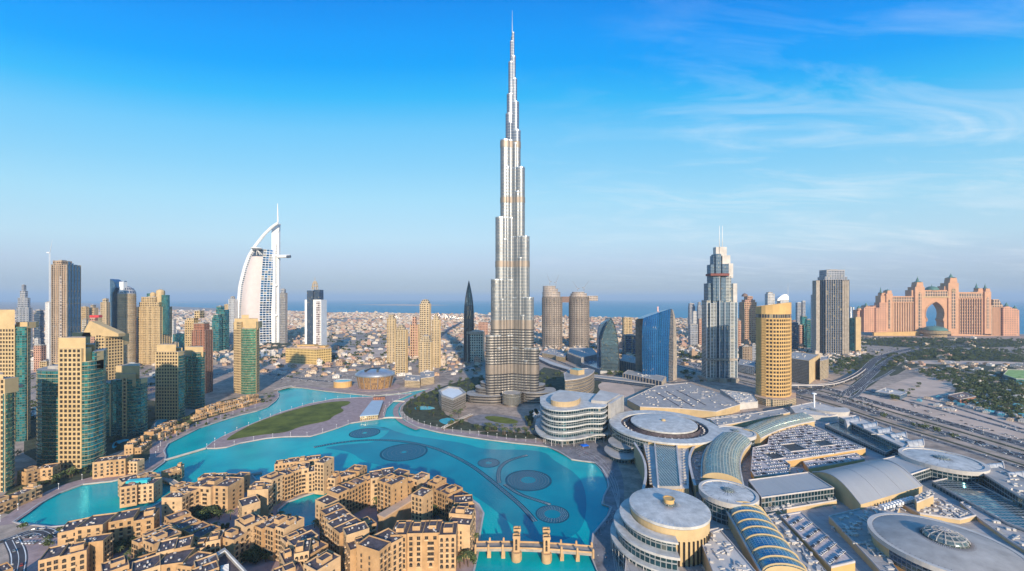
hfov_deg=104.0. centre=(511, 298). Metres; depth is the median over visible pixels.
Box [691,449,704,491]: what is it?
hall block
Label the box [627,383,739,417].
hall block
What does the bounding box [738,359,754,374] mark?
building
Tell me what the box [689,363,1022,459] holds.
road marking
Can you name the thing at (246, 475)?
apartment block
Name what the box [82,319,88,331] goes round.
tower
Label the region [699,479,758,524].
rotunda
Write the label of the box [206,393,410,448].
island ground
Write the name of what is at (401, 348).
slim tower
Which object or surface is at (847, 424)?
curved canopy
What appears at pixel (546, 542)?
window
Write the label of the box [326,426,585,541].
lake dark floor
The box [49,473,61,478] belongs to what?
tree
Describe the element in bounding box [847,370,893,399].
road
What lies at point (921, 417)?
road marking
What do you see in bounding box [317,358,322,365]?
house
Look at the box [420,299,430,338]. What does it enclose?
slim tower
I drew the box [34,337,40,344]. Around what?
tower
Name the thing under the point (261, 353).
creek
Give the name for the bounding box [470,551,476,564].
tree
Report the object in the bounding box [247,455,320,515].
apartment block
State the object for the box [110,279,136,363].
domed tower
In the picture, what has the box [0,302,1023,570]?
ground
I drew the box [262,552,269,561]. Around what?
tree
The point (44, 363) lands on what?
tower
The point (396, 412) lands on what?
promenade
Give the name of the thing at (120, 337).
windows
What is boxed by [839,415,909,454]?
hall block
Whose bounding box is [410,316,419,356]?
slim tower
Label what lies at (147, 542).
apartment block
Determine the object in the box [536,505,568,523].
ring fountain
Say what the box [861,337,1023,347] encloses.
trees
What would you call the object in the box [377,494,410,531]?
gallery
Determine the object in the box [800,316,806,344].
tower
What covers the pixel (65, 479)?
garden bed
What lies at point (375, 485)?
windows
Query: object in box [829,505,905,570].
hall block
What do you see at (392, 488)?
apartment block
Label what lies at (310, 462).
windows
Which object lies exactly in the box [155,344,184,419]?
residential tower
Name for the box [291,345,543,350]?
road
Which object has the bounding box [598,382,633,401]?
sand yard
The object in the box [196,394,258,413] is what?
row house
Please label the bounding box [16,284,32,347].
tower
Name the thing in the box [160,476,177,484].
footbridge
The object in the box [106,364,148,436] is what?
residential tower
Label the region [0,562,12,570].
apartment block
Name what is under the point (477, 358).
house
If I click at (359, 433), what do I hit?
ring fountain
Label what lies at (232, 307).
tower
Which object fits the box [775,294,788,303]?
tower
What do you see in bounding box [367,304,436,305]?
sand island
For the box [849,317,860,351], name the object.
tower
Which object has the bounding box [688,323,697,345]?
tower
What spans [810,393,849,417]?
fan roof pavilion
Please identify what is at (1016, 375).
building
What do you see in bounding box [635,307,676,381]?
sail office tower
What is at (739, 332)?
tower
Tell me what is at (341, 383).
pavilion
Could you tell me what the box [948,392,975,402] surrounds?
building
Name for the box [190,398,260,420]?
row house
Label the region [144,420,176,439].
row house
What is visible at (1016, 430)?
service road
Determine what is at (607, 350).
pointed office tower
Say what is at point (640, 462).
wing wall
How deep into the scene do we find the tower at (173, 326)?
2000.00 m
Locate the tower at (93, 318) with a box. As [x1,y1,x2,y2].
[89,315,101,342]
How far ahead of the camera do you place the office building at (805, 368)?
1060.06 m
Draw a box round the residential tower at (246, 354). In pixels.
[234,315,261,393]
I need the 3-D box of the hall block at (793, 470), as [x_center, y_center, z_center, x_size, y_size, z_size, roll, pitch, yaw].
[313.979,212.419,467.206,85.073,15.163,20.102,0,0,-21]
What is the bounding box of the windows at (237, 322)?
[234,322,257,392]
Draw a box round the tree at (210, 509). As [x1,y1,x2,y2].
[204,506,214,511]
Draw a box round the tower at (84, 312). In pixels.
[81,306,88,331]
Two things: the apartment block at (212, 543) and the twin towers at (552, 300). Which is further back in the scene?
the twin towers at (552, 300)
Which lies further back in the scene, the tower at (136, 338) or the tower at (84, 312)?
the tower at (84, 312)
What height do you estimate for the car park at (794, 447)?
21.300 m
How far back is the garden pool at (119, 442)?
615.71 m
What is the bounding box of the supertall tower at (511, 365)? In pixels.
[467,15,555,406]
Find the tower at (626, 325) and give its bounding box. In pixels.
[622,317,631,333]
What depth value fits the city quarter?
2450.90 m
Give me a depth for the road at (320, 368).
1282.17 m
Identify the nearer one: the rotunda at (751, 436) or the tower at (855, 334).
the rotunda at (751, 436)
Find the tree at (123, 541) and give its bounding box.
[113,539,126,548]
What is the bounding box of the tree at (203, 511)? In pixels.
[196,509,208,520]
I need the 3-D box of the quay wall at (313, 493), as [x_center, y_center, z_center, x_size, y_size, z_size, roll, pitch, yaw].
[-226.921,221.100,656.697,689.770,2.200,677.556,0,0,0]
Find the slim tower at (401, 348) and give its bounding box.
[395,324,407,374]
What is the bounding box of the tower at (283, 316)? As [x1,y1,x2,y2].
[280,289,287,342]
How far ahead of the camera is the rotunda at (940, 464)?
465.25 m
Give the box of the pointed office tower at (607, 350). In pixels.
[597,319,619,373]
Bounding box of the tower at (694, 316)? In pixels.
[692,311,696,323]
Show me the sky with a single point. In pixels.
(153, 144)
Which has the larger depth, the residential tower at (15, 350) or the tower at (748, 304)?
the tower at (748, 304)
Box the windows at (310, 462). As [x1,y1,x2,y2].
[275,462,313,494]
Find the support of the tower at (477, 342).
on the ground at (268, 384)
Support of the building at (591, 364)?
on the ground at (268, 384)
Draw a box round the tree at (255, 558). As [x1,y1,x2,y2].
[251,553,261,563]
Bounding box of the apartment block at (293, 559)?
[272,538,340,570]
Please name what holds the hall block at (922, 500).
on the ground at (268, 384)
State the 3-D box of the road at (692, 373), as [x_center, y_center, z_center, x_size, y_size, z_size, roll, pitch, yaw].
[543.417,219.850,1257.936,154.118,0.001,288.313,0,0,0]
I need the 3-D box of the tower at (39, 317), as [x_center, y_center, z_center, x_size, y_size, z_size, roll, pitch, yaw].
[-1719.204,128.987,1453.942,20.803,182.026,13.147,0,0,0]
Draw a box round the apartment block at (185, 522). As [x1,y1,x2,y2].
[163,509,220,544]
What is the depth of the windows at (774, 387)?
836.48 m
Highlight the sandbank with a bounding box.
[172,302,228,302]
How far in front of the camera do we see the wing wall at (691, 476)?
448.93 m
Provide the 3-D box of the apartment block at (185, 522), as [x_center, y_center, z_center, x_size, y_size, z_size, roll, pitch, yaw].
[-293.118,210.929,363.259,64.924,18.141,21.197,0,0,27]
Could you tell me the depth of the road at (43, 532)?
374.94 m
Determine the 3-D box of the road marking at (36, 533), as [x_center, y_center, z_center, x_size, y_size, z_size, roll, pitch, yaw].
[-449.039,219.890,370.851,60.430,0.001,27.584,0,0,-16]
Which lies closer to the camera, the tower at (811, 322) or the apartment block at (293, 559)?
the apartment block at (293, 559)
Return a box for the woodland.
[15,336,1023,454]
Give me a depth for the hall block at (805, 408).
710.48 m
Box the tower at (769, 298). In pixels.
[765,292,774,304]
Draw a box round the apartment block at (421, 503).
[411,487,432,519]
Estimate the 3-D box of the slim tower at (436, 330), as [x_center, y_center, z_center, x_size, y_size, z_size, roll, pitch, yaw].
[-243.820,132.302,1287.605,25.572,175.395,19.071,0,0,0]
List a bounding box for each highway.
[565,344,1023,459]
[567,342,1023,446]
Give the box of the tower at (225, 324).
[216,305,228,349]
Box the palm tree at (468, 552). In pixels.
[463,550,473,566]
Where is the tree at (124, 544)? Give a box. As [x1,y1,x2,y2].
[115,540,126,552]
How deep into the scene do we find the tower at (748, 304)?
1929.83 m
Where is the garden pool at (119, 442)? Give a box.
[112,439,128,447]
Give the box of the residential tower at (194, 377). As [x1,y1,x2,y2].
[185,346,205,408]
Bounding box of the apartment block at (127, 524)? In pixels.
[58,507,159,547]
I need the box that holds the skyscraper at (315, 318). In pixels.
[305,281,326,344]
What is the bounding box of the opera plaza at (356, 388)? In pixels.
[349,383,400,391]
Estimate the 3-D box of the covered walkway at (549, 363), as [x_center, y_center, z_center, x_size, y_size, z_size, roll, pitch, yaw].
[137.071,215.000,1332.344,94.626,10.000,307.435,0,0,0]
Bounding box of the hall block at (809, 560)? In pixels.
[767,512,826,570]
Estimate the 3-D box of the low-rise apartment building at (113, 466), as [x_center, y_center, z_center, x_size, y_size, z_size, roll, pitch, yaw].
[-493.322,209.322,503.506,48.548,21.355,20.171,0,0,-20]
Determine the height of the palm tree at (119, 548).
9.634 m
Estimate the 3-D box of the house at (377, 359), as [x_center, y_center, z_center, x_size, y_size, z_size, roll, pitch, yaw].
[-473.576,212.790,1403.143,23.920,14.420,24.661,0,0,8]
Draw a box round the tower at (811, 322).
[811,295,811,350]
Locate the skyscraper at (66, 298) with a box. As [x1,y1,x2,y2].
[51,260,80,363]
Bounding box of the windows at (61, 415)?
[60,414,75,467]
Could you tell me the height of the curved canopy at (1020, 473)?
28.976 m
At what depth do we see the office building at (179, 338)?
1668.96 m
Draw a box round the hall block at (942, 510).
[902,498,975,523]
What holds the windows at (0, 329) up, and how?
in the residential tower at (15, 350)
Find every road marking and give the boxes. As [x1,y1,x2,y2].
[1,528,57,543]
[5,537,25,570]
[596,349,1018,467]
[684,356,1016,444]
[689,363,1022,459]
[801,351,903,394]
[832,348,936,396]
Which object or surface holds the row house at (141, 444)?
on the ground at (268, 384)
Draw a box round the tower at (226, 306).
[224,304,228,309]
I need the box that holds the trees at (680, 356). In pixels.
[31,312,1023,361]
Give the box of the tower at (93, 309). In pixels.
[89,304,97,320]
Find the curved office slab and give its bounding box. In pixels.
[564,368,594,392]
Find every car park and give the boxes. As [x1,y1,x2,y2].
[751,425,865,478]
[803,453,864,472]
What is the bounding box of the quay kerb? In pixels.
[12,387,611,570]
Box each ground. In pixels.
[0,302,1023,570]
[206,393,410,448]
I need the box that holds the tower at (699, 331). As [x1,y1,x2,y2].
[698,318,701,344]
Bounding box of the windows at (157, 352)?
[157,352,173,418]
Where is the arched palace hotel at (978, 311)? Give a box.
[853,274,1019,336]
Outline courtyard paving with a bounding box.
[24,482,479,570]
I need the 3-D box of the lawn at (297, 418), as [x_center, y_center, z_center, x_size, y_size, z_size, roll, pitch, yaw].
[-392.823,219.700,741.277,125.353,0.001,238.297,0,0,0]
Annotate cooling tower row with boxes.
[879,496,913,509]
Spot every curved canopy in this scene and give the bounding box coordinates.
[844,416,859,429]
[862,421,877,428]
[876,426,891,433]
[889,431,906,437]
[905,438,924,447]
[981,462,1004,468]
[1005,471,1023,476]
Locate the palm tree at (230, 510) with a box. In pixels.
[226,509,234,519]
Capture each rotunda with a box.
[609,410,721,453]
[610,488,710,570]
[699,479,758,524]
[718,426,756,450]
[867,512,1023,570]
[898,447,989,484]
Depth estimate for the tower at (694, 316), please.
2156.86 m
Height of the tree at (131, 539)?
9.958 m
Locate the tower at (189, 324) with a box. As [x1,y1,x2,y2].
[185,310,203,346]
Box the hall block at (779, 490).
[748,472,833,509]
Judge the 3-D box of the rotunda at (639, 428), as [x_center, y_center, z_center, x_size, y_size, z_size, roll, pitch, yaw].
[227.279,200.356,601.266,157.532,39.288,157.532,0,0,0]
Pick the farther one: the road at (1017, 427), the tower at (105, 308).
the tower at (105, 308)
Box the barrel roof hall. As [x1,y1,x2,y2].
[812,459,922,509]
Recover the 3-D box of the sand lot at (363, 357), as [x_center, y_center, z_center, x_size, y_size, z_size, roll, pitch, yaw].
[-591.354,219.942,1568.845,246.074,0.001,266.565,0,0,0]
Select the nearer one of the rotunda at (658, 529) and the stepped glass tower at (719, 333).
the rotunda at (658, 529)
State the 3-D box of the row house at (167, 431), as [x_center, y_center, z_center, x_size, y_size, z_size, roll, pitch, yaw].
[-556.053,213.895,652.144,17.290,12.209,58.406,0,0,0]
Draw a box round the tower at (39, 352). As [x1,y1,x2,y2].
[34,344,45,371]
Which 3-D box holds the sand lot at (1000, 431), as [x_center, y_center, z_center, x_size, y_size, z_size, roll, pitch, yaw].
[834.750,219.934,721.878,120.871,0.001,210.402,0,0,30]
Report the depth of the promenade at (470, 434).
648.82 m
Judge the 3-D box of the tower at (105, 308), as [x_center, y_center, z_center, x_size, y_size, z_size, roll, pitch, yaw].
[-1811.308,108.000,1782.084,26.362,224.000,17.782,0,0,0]
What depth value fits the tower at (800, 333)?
1864.41 m
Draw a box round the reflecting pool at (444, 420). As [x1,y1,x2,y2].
[439,418,453,423]
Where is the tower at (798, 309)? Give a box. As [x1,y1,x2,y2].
[796,302,800,324]
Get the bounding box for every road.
[0,527,57,543]
[3,537,27,570]
[213,364,483,382]
[214,361,462,374]
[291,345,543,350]
[441,322,461,336]
[540,354,698,382]
[562,340,1023,433]
[565,346,1023,469]
[679,362,697,377]
[795,347,919,394]
[831,345,967,396]
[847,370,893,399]
[869,389,1023,429]
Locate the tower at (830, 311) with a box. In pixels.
[812,269,848,354]
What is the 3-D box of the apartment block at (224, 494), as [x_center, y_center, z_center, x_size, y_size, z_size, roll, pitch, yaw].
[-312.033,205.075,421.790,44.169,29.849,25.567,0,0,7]
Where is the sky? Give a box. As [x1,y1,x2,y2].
[0,0,1023,299]
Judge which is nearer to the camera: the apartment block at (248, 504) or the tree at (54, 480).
the apartment block at (248, 504)
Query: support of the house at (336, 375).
on the ground at (268, 384)
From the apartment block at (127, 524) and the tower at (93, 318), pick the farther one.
the tower at (93, 318)
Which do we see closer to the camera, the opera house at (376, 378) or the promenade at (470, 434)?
the promenade at (470, 434)
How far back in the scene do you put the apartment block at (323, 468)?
450.61 m
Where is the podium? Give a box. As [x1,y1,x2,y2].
[625,419,1023,570]
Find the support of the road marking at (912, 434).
on the service road at (937, 441)
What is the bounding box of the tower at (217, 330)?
[212,314,221,351]
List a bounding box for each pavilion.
[333,379,351,387]
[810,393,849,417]
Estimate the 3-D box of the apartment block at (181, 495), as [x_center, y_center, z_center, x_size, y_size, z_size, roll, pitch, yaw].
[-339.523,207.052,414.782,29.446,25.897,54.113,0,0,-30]
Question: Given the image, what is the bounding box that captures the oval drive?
[467,414,527,426]
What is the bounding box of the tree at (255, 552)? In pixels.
[249,550,260,557]
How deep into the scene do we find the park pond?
802.56 m
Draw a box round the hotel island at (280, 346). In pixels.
[260,342,291,350]
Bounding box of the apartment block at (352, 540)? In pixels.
[315,467,475,570]
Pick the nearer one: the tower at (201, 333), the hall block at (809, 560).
the hall block at (809, 560)
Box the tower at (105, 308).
[100,298,109,325]
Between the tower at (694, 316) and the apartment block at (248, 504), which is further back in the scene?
the tower at (694, 316)
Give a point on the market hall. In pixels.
(372, 410)
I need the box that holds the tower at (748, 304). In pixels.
[740,293,756,343]
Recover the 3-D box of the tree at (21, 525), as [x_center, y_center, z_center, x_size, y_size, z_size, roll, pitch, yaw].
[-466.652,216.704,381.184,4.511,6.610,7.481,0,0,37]
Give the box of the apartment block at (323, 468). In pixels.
[314,456,333,494]
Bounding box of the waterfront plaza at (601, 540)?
[542,440,623,570]
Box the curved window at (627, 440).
[610,426,647,453]
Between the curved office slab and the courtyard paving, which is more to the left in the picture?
the courtyard paving
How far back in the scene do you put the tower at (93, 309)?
1864.41 m
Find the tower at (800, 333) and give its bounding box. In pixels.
[798,324,803,345]
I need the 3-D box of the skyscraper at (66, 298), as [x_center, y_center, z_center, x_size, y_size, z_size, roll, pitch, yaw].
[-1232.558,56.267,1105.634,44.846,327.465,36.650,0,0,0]
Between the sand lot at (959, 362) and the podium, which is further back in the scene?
the sand lot at (959, 362)
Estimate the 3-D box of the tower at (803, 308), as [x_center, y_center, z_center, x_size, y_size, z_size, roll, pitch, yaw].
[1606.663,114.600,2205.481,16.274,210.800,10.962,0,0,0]
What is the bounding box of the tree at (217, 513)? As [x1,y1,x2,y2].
[213,509,222,518]
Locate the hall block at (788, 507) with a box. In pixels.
[763,496,836,514]
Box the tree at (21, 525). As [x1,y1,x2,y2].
[16,522,27,529]
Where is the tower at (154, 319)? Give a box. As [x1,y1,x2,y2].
[137,289,171,364]
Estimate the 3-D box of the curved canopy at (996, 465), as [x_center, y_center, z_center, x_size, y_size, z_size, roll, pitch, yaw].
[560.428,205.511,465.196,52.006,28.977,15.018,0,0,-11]
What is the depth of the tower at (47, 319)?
1400.42 m
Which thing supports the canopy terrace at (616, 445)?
on the ground at (268, 384)
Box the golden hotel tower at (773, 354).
[754,302,795,406]
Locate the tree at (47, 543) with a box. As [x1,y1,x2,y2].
[42,540,54,547]
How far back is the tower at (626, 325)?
2156.86 m
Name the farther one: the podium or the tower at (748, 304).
the tower at (748, 304)
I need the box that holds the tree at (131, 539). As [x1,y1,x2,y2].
[127,536,137,543]
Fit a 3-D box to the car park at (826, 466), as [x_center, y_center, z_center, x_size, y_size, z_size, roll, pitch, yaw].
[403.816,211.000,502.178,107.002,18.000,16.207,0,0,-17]
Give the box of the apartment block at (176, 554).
[101,534,212,570]
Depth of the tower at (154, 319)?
1341.46 m
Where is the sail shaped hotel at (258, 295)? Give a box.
[237,203,290,342]
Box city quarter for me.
[15,309,1023,387]
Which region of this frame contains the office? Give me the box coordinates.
[438,386,465,413]
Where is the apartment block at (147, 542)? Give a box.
[132,523,180,558]
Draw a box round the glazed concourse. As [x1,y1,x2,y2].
[643,443,688,493]
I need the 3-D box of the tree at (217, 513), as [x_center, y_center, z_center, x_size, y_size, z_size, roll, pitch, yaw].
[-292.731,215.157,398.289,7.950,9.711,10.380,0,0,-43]
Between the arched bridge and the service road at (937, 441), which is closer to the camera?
the arched bridge
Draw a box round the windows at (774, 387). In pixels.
[766,319,786,397]
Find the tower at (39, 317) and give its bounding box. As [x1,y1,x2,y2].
[34,309,43,343]
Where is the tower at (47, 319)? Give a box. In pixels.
[45,301,49,359]
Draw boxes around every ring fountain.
[349,428,379,437]
[380,444,427,461]
[478,458,499,467]
[505,470,551,490]
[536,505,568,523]
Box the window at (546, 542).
[545,540,547,551]
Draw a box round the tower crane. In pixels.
[47,243,51,364]
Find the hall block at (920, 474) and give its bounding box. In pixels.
[883,455,930,482]
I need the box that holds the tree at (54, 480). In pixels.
[50,477,57,483]
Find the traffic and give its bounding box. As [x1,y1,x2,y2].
[32,347,1023,467]
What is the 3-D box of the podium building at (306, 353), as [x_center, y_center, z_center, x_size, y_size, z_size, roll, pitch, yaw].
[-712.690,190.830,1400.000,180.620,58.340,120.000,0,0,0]
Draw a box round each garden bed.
[4,397,238,513]
[24,400,154,459]
[403,376,497,430]
[480,431,539,438]
[539,367,563,390]
[593,381,601,393]
[849,355,898,393]
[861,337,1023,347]
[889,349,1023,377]
[955,378,1023,410]
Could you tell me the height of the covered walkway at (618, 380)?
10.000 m
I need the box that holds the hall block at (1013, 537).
[960,501,1023,552]
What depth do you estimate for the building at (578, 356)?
1368.03 m
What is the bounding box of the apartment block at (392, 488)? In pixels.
[377,473,407,517]
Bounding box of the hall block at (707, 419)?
[706,411,759,420]
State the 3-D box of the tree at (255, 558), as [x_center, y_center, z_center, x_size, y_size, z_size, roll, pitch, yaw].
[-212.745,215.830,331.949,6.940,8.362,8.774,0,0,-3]
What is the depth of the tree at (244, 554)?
331.22 m
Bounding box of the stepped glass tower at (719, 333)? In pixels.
[697,226,738,382]
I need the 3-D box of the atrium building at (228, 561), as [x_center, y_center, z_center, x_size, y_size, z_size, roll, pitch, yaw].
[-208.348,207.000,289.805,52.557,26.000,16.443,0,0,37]
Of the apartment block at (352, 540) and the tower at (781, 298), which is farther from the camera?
the tower at (781, 298)
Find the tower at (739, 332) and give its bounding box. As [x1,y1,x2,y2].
[738,320,740,347]
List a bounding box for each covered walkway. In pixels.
[539,356,571,371]
[594,375,667,387]
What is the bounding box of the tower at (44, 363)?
[39,360,49,367]
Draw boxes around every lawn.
[227,401,349,439]
[485,416,517,423]
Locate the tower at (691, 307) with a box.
[688,302,694,323]
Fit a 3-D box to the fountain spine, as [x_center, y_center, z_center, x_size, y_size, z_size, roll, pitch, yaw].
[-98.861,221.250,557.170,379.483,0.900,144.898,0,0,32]
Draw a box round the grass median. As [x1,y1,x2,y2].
[564,344,1023,465]
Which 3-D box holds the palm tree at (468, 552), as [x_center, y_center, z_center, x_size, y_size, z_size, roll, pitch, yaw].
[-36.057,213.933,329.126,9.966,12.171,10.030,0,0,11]
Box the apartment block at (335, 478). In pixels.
[327,464,366,488]
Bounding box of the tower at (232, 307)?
[229,296,236,343]
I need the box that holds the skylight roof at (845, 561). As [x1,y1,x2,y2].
[780,511,854,570]
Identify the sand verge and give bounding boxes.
[836,389,929,414]
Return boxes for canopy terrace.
[604,444,634,463]
[608,437,633,452]
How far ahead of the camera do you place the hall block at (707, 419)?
701.95 m
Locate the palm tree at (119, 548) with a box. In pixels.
[113,545,124,556]
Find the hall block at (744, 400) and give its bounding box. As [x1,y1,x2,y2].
[720,389,757,409]
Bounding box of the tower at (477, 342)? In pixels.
[466,330,484,361]
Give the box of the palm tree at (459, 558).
[456,555,464,562]
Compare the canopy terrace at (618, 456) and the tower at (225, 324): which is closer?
the canopy terrace at (618, 456)
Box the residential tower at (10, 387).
[0,372,22,491]
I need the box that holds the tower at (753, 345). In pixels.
[750,343,755,363]
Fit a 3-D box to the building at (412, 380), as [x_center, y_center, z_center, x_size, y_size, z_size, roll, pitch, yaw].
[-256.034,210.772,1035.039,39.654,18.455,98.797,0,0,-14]
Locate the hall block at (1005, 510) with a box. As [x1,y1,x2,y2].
[932,478,1023,531]
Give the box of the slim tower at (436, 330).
[432,313,440,367]
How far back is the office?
792.79 m
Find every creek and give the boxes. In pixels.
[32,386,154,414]
[214,349,285,360]
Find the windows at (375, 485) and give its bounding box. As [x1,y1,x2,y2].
[317,480,474,570]
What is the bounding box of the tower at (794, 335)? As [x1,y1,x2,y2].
[792,322,797,348]
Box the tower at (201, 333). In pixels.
[191,322,212,393]
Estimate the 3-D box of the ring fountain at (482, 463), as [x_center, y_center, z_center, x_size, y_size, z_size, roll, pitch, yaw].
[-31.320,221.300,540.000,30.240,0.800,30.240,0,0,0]
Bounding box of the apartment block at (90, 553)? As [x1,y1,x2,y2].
[38,532,113,570]
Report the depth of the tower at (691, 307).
2402.59 m
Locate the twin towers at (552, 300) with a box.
[542,286,597,347]
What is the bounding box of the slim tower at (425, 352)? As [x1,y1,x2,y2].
[419,335,432,372]
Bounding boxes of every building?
[173,333,184,350]
[207,548,246,570]
[286,344,331,364]
[405,374,420,387]
[420,371,433,385]
[478,321,487,334]
[542,348,564,358]
[556,352,566,361]
[568,348,596,366]
[582,360,600,374]
[619,354,634,371]
[622,334,634,353]
[623,370,665,385]
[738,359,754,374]
[739,345,751,360]
[792,352,819,383]
[820,356,828,379]
[875,388,906,398]
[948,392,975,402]
[1003,369,1023,381]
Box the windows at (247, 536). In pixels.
[225,523,267,561]
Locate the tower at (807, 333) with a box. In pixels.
[805,319,810,347]
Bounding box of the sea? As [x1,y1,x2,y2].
[0,300,1023,333]
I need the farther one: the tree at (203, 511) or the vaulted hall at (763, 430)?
the vaulted hall at (763, 430)
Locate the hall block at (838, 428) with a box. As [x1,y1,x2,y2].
[825,422,892,456]
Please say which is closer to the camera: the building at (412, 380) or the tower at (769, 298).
the building at (412, 380)
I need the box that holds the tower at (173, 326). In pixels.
[172,319,175,341]
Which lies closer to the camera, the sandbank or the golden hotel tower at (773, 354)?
the golden hotel tower at (773, 354)
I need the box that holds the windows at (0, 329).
[0,329,7,376]
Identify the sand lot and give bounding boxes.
[260,359,309,369]
[332,347,463,356]
[335,355,382,359]
[868,373,958,414]
[912,360,1022,363]
[929,407,1023,438]
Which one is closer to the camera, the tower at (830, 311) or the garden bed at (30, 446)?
the garden bed at (30, 446)
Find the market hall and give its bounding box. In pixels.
[360,396,384,420]
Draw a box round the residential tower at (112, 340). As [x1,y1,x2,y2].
[72,321,128,379]
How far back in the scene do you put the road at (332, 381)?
1148.36 m
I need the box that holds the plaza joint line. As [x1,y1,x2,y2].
[577,448,621,570]
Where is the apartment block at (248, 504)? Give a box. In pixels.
[237,494,259,517]
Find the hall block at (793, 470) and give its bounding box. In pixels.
[749,467,803,478]
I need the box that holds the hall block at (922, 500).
[914,489,934,510]
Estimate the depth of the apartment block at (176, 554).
299.43 m
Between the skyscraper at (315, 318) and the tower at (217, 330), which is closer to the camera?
the skyscraper at (315, 318)
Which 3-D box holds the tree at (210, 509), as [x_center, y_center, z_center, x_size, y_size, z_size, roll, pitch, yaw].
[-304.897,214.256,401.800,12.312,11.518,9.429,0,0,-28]
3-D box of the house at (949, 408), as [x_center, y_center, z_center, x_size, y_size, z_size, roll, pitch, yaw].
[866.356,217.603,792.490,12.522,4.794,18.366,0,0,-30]
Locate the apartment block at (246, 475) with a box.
[198,472,249,492]
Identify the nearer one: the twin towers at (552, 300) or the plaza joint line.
the plaza joint line
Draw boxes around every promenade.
[0,393,279,525]
[276,385,415,393]
[393,388,433,429]
[406,420,543,443]
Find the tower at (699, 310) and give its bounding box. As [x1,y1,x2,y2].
[697,302,701,323]
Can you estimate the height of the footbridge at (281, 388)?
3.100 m
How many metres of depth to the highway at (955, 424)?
723.39 m
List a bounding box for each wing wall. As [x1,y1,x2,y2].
[633,442,646,488]
[688,446,696,497]
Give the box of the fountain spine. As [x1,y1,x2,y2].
[314,439,550,521]
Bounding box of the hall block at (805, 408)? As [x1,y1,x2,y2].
[790,401,838,421]
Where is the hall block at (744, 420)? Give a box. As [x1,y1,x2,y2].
[710,408,789,426]
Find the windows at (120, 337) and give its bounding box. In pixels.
[109,337,121,378]
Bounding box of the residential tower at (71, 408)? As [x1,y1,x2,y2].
[36,336,107,468]
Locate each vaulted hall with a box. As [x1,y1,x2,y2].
[701,432,751,484]
[726,501,807,570]
[743,413,815,445]
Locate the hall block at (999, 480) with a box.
[981,463,1023,507]
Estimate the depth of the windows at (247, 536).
336.86 m
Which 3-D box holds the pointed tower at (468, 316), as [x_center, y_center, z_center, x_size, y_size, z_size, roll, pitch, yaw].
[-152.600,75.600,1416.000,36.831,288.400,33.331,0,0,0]
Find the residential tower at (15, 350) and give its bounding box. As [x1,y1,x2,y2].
[0,309,55,441]
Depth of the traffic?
632.05 m
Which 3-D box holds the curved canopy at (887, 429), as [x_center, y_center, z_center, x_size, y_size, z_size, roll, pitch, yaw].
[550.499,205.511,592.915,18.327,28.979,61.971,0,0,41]
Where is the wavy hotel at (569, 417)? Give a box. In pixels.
[535,390,623,445]
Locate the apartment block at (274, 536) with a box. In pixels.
[219,512,327,563]
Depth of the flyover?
1014.36 m
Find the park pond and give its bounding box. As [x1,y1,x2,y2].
[415,406,434,409]
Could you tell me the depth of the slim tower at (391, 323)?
1375.00 m
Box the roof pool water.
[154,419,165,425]
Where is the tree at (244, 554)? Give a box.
[240,550,251,562]
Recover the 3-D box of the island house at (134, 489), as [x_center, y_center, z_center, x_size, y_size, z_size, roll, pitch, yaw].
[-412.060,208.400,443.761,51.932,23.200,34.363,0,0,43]
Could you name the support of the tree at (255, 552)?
on the courtyard paving
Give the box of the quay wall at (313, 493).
[41,387,607,507]
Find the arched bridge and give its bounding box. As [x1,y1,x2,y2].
[474,526,593,563]
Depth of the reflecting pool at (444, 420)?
723.36 m
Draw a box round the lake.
[16,388,608,570]
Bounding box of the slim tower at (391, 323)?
[387,314,395,362]
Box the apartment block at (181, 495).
[162,481,199,522]
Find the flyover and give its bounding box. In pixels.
[792,368,865,387]
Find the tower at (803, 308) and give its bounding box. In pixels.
[801,301,805,315]
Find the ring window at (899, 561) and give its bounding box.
[889,550,931,570]
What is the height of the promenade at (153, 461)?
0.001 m
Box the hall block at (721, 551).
[702,527,755,570]
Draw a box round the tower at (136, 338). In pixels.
[136,317,136,359]
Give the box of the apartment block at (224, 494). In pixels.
[188,476,243,512]
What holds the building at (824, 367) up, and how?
on the ground at (268, 384)
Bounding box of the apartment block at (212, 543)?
[191,529,224,570]
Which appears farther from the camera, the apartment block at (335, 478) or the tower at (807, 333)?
the tower at (807, 333)
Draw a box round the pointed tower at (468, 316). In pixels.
[464,281,473,361]
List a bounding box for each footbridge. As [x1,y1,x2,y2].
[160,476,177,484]
[164,448,205,460]
[274,385,295,390]
[383,417,402,418]
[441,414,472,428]
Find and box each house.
[0,482,41,513]
[17,462,60,484]
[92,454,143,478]
[118,471,161,507]
[124,434,152,454]
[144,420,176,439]
[153,422,188,439]
[161,462,183,484]
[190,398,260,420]
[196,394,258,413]
[308,369,317,373]
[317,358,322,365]
[333,374,340,377]
[336,358,345,365]
[355,367,394,388]
[372,357,381,361]
[441,355,446,365]
[474,356,480,362]
[942,407,956,410]
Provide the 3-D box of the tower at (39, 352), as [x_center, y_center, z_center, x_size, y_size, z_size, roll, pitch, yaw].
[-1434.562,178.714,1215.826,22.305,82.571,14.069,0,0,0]

